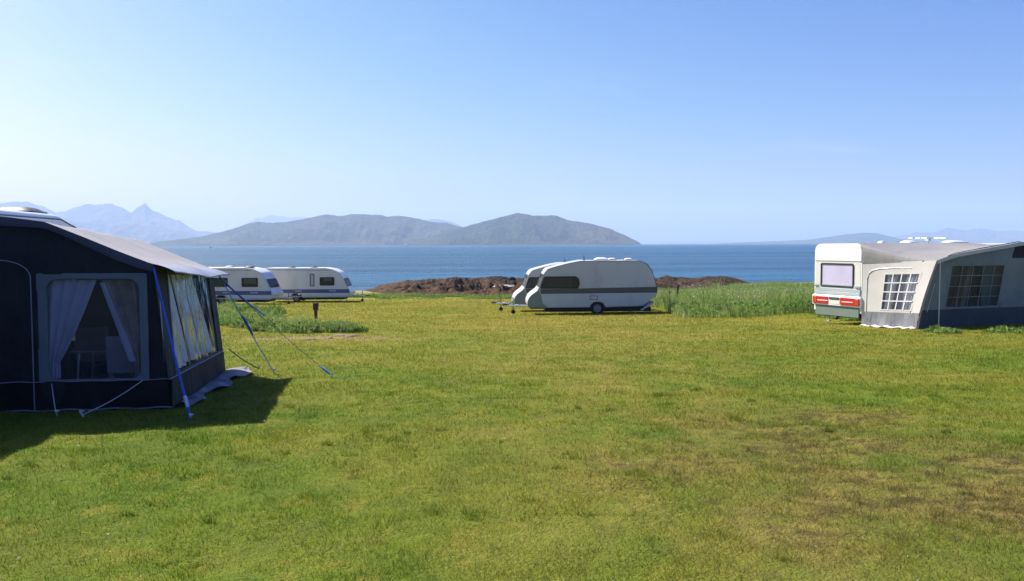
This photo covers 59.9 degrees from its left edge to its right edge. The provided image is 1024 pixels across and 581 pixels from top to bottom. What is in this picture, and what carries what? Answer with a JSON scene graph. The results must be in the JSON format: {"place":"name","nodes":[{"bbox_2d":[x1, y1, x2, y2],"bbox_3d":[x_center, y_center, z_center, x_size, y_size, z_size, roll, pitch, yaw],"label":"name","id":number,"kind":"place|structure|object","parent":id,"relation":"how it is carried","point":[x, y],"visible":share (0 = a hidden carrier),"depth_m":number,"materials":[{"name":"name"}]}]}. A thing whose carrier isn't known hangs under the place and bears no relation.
{"place":"outdoors","nodes":[
{"label":"outdoors","id":0,"kind":"place"},
{"bbox_2d":[0,201,218,235],"bbox_3d":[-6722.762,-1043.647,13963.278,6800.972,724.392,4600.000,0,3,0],"label":"mountains","id":1,"kind":"structure","parent":0,"point":[144,213],"depth_m":13759.15,"materials":[{"name":"stone"}]},
{"bbox_2d":[64,219,200,243],"bbox_3d":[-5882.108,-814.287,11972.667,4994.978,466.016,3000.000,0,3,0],"label":"foothills","id":2,"kind":"structure","parent":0,"point":[149,234],"depth_m":11849.99,"materials":[{"name":"stone"}]},
{"bbox_2d":[247,215,306,223],"bbox_3d":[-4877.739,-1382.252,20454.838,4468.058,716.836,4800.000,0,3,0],"label":"distant peaks","id":3,"kind":"object","parent":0,"point":[271,219],"visible":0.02,"depth_m":20377.81,"materials":[{"name":"stone"}]},
{"bbox_2d":[151,214,461,246],"bbox_3d":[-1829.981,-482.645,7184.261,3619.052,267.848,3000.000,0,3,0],"label":"moorland hills","id":4,"kind":"structure","parent":0,"point":[353,230],"depth_m":6871.92,"materials":[{"name":"grey stone"}]},
{"bbox_2d":[426,219,461,226],"bbox_3d":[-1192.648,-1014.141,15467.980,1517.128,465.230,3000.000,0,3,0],"label":"distant peaks","id":5,"kind":"object","parent":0,"point":[439,220],"visible":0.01,"depth_m":15435.40,"materials":[{"name":"blue stone"}]},
{"bbox_2d":[16,351,957,579],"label":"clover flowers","id":6,"kind":"object","parent":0,"point":[565,499],"visible":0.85,"depth_m":5.66,"materials":[{"name":"plant"}]},
{"bbox_2d":[159,243,859,290],"bbox_3d":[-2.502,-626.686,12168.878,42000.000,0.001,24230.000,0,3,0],"label":"sea","id":7,"kind":"structure","parent":0,"point":[363,268],"depth_m":319.22,"materials":[{"name":"blue liquid"}]},
{"bbox_2d":[0,282,1023,580],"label":"ground","id":8,"kind":"structure","parent":0,"point":[868,564],"depth_m":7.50,"materials":[{"name":"green plant"}]},
{"bbox_2d":[0,207,75,340],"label":"caravan","id":9,"kind":"object","parent":8,"relation":"on","point":[30,213],"visible":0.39,"depth_m":14.03,"materials":[{"name":"white metal"}]},
{"bbox_2d":[0,216,252,411],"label":"awning","id":10,"kind":"object","parent":8,"relation":"on","point":[59,285],"visible":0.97,"depth_m":11.35,"materials":[{"name":"blue fabric"}]},
{"bbox_2d":[51,384,59,415],"bbox_3d":[-5.617,1.395,10.943,0.068,0.415,0.675,-2,3,-30],"label":"guy rope","id":11,"kind":"object","parent":10,"relation":"attached to","point":[56,411],"visible":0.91,"depth_m":10.86,"materials":[{"name":"fabric"}]},
{"bbox_2d":[67,344,105,378],"bbox_3d":[-5.584,1.155,12.588,1.100,0.711,0.840,-1,3,-10],"label":"camp table","id":12,"kind":"object","parent":10,"relation":"on","point":[97,348],"visible":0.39,"depth_m":12.28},
{"bbox_2d":[36,273,149,381],"bbox_3d":[-5.331,0.468,11.330,1.319,1.389,0.091,-1,3,-10],"label":"window","id":13,"kind":"structure","parent":10,"relation":"in","point":[63,298],"depth_m":11.31,"materials":[{"name":"grey fabric"}]},
{"bbox_2d":[75,327,113,377],"bbox_3d":[-6.186,1.040,13.154,0.482,0.940,0.638,-2,3,-30],"label":"camp chair","id":14,"kind":"object","parent":10,"relation":"on","point":[91,336],"visible":0.59,"depth_m":13.32,"materials":[{"name":"blue fabric"}]},
{"bbox_2d":[79,380,142,416],"bbox_3d":[-4.952,1.382,11.017,0.051,0.428,0.893,2,3,32],"label":"guy rope","id":15,"kind":"object","parent":10,"relation":"attached to","point":[80,412],"visible":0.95,"depth_m":10.92,"materials":[{"name":"fabric"}]},
{"bbox_2d":[105,336,134,377],"bbox_3d":[-5.210,1.055,12.018,0.482,0.940,0.638,-1,3,-20],"label":"camp chair","id":16,"kind":"object","parent":10,"relation":"on","point":[118,362],"visible":0.59,"depth_m":11.76,"materials":[{"name":"blue fabric"}]},
{"bbox_2d":[160,303,164,363],"bbox_3d":[-4.496,0.777,11.467,0.012,1.497,0.121,1,3,17],"label":"guy rope","id":17,"kind":"object","parent":10,"relation":"attached to","point":[161,325],"visible":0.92,"depth_m":11.42,"materials":[{"name":"blue fabric"}]},
{"bbox_2d":[153,267,192,420],"bbox_3d":[-4.177,0.661,10.890,0.066,1.883,1.351,-3,4,-39],"label":"guy rope","id":18,"kind":"object","parent":10,"relation":"attached to","point":[185,398],"visible":0.98,"depth_m":10.85,"materials":[{"name":"fabric"}]},
{"bbox_2d":[166,270,219,375],"bbox_3d":[-5.013,0.428,13.739,0.365,1.571,3.859,-1,3,-10],"label":"window","id":19,"kind":"structure","parent":10,"relation":"in","point":[191,314],"depth_m":13.60,"materials":[{"name":"grey fabric"}]},
{"bbox_2d":[219,276,265,315],"bbox_3d":[-4.823,0.100,15.857,1.066,0.698,0.024,1,3,26],"label":"guy rope","id":20,"kind":"object","parent":10,"relation":"attached to","point":[241,296],"visible":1,"depth_m":15.86,"materials":[{"name":"blue fabric"}]},
{"bbox_2d":[220,276,275,371],"bbox_3d":[-4.779,0.650,16.030,1.058,1.864,0.052,0,3,9],"label":"guy rope","id":21,"kind":"object","parent":10,"relation":"attached to","point":[247,324],"visible":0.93,"depth_m":16.01,"materials":[{"name":"fabric"}]},
{"bbox_2d":[228,348,260,368],"bbox_3d":[-5.009,1.324,16.551,0.101,0.589,0.814,1,3,28],"label":"guy rope","id":22,"kind":"object","parent":8,"relation":"attached to","point":[244,360],"visible":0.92,"depth_m":16.55,"materials":[{"name":"fabric"}]},
{"bbox_2d":[209,266,295,303],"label":"caravan","id":23,"kind":"object","parent":8,"relation":"on","point":[252,284],"visible":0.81,"depth_m":62.28,"materials":[{"name":"white metal"}]},
{"bbox_2d":[213,278,227,286],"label":"window","id":24,"kind":"structure","parent":23,"relation":"in","point":[217,282],"depth_m":62.35,"materials":[{"name":"black glass"}]},
{"bbox_2d":[241,278,257,286],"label":"window","id":25,"kind":"structure","parent":23,"relation":"in","point":[246,282],"depth_m":62.15,"materials":[{"name":"black glass"}]},
{"bbox_2d":[267,278,278,287],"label":"window","id":26,"kind":"structure","parent":23,"relation":"in","point":[273,282],"depth_m":63.19,"materials":[{"name":"blue glass"}]},
{"bbox_2d":[219,278,334,377],"bbox_3d":[-4.160,0.675,15.551,2.541,1.750,0.052,1,3,26],"label":"guy rope","id":27,"kind":"object","parent":8,"relation":"attached to","point":[325,370],"visible":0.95,"depth_m":15.35,"materials":[{"name":"fabric"}]},
{"bbox_2d":[217,297,368,333],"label":"rough grass","id":28,"kind":"structure","parent":8,"relation":"on","point":[276,321],"depth_m":29.69,"materials":[{"name":"green plant"}]},
{"bbox_2d":[313,303,318,318],"bbox_3d":[-8.403,0.955,38.044,0.230,0.850,0.187,0,3,0],"label":"marker post","id":29,"kind":"object","parent":8,"relation":"on","point":[315,307],"visible":0.81,"depth_m":37.97,"materials":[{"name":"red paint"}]},
{"bbox_2d":[265,266,368,301],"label":"caravan","id":30,"kind":"object","parent":8,"relation":"on","point":[316,283],"visible":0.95,"depth_m":67.72,"materials":[{"name":"white metal"}]},
{"bbox_2d":[310,274,314,285],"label":"window","id":31,"kind":"structure","parent":30,"relation":"in","point":[311,275],"depth_m":67.68,"materials":[{"name":"grey glass"}]},
{"bbox_2d":[320,277,333,285],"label":"window","id":32,"kind":"structure","parent":30,"relation":"in","point":[324,281],"depth_m":67.68,"materials":[{"name":"black glass"}]},
{"bbox_2d":[344,278,351,285],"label":"window","id":33,"kind":"structure","parent":30,"relation":"in","point":[347,280],"depth_m":68.68,"materials":[{"name":"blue glass"}]},
{"bbox_2d":[348,290,512,298],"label":"rough grass","id":34,"kind":"structure","parent":8,"relation":"on","point":[472,295],"depth_m":76.09,"materials":[{"name":"plant"}]},
{"bbox_2d":[491,258,564,310],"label":"caravan","id":35,"kind":"object","parent":8,"relation":"on","point":[529,283],"visible":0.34,"depth_m":45.66,"materials":[{"name":"white metal"}]},
{"bbox_2d":[522,274,527,286],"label":"window","id":36,"kind":"structure","parent":35,"relation":"in","point":[525,278],"depth_m":46.53,"materials":[{"name":"grey glass"}]},
{"bbox_2d":[526,277,538,287],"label":"window","id":37,"kind":"structure","parent":35,"relation":"in","point":[532,281],"depth_m":45.64,"materials":[{"name":"black glass"}]},
{"bbox_2d":[502,257,657,313],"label":"caravan","id":38,"kind":"object","parent":8,"relation":"on","point":[599,285],"visible":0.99,"depth_m":41.18,"materials":[{"name":"white metal"}]},
{"bbox_2d":[536,273,542,286],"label":"window","id":39,"kind":"structure","parent":38,"relation":"in","point":[541,275],"depth_m":42.03,"materials":[{"name":"grey glass"}]},
{"bbox_2d":[540,276,579,288],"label":"window","id":40,"kind":"structure","parent":38,"relation":"in","point":[555,282],"depth_m":41.10,"materials":[{"name":"black glass"}]},
{"bbox_2d":[812,237,1011,320],"bbox_3d":[14.014,-0.409,30.861,7.100,2.877,2.240,-1,3,-22],"label":"caravan","id":41,"kind":"object","parent":8,"relation":"on","point":[838,279],"visible":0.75,"depth_m":29.52,"materials":[{"name":"metal"}]},
{"bbox_2d":[820,263,853,287],"bbox_3d":[10.806,-0.510,29.546,0.030,0.800,1.520,-1,3,-22],"label":"window","id":42,"kind":"structure","parent":41,"relation":"in","point":[830,273],"depth_m":29.52,"materials":[{"name":"white glass"}]},
{"bbox_2d":[860,241,1023,328],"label":"awning","id":43,"kind":"object","parent":41,"relation":"attached to","point":[981,287],"visible":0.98,"depth_m":27.42,"materials":[{"name":"beige fabric"}]},
{"bbox_2d":[879,272,921,310],"bbox_3d":[11.966,0.036,27.297,0.427,1.232,1.414,-2,3,-30],"label":"window","id":44,"kind":"structure","parent":43,"relation":"in","point":[901,288],"depth_m":27.43,"materials":[{"name":"white plastic"}]},
{"bbox_2d":[944,263,1005,308],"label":"window","id":45,"kind":"structure","parent":43,"relation":"in","point":[969,285],"depth_m":27.27,"materials":[{"name":"plastic"}]},
{"bbox_2d":[811,313,1023,333],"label":"tussocks","id":46,"kind":"object","parent":8,"relation":"on","point":[1000,329],"visible":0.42,"depth_m":24.53,"materials":[{"name":"green plant"}]},
{"bbox_2d":[0,0,1023,243],"label":"sky","id":47,"kind":"structure","parent":0,"point":[644,121],"materials":[{"name":"blue"}]},
{"bbox_2d":[411,213,640,245],"bbox_3d":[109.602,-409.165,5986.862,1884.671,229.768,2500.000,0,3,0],"label":"moorland hills","id":48,"kind":"structure","parent":0,"point":[518,229],"depth_m":5702.71,"materials":[{"name":"grey stone"}]},
{"bbox_2d":[364,275,750,296],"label":"rocky shore","id":49,"kind":"structure","parent":0,"point":[477,286],"depth_m":91.28,"materials":[{"name":"stone"}]},
{"bbox_2d":[653,242,735,243],"bbox_3d":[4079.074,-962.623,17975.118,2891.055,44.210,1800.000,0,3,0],"label":"islands","id":50,"kind":"object","parent":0,"point":[694,243],"visible":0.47,"depth_m":17814.65,"materials":[{"name":"blue stone"}]},
{"bbox_2d":[650,276,814,317],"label":"meadow","id":51,"kind":"structure","parent":0,"point":[731,292],"depth_m":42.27,"materials":[{"name":"green plant"}]},
{"bbox_2d":[719,233,937,243],"bbox_3d":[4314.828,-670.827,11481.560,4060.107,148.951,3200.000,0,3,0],"label":"distant hills","id":52,"kind":"structure","parent":0,"point":[859,238],"depth_m":11155.87,"materials":[{"name":"blue stone"}]},
{"bbox_2d":[895,228,1023,242],"bbox_3d":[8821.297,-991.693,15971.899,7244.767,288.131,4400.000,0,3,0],"label":"distant hills","id":53,"kind":"structure","parent":0,"point":[980,235],"depth_m":15609.18,"materials":[{"name":"blue stone"}]}
]}

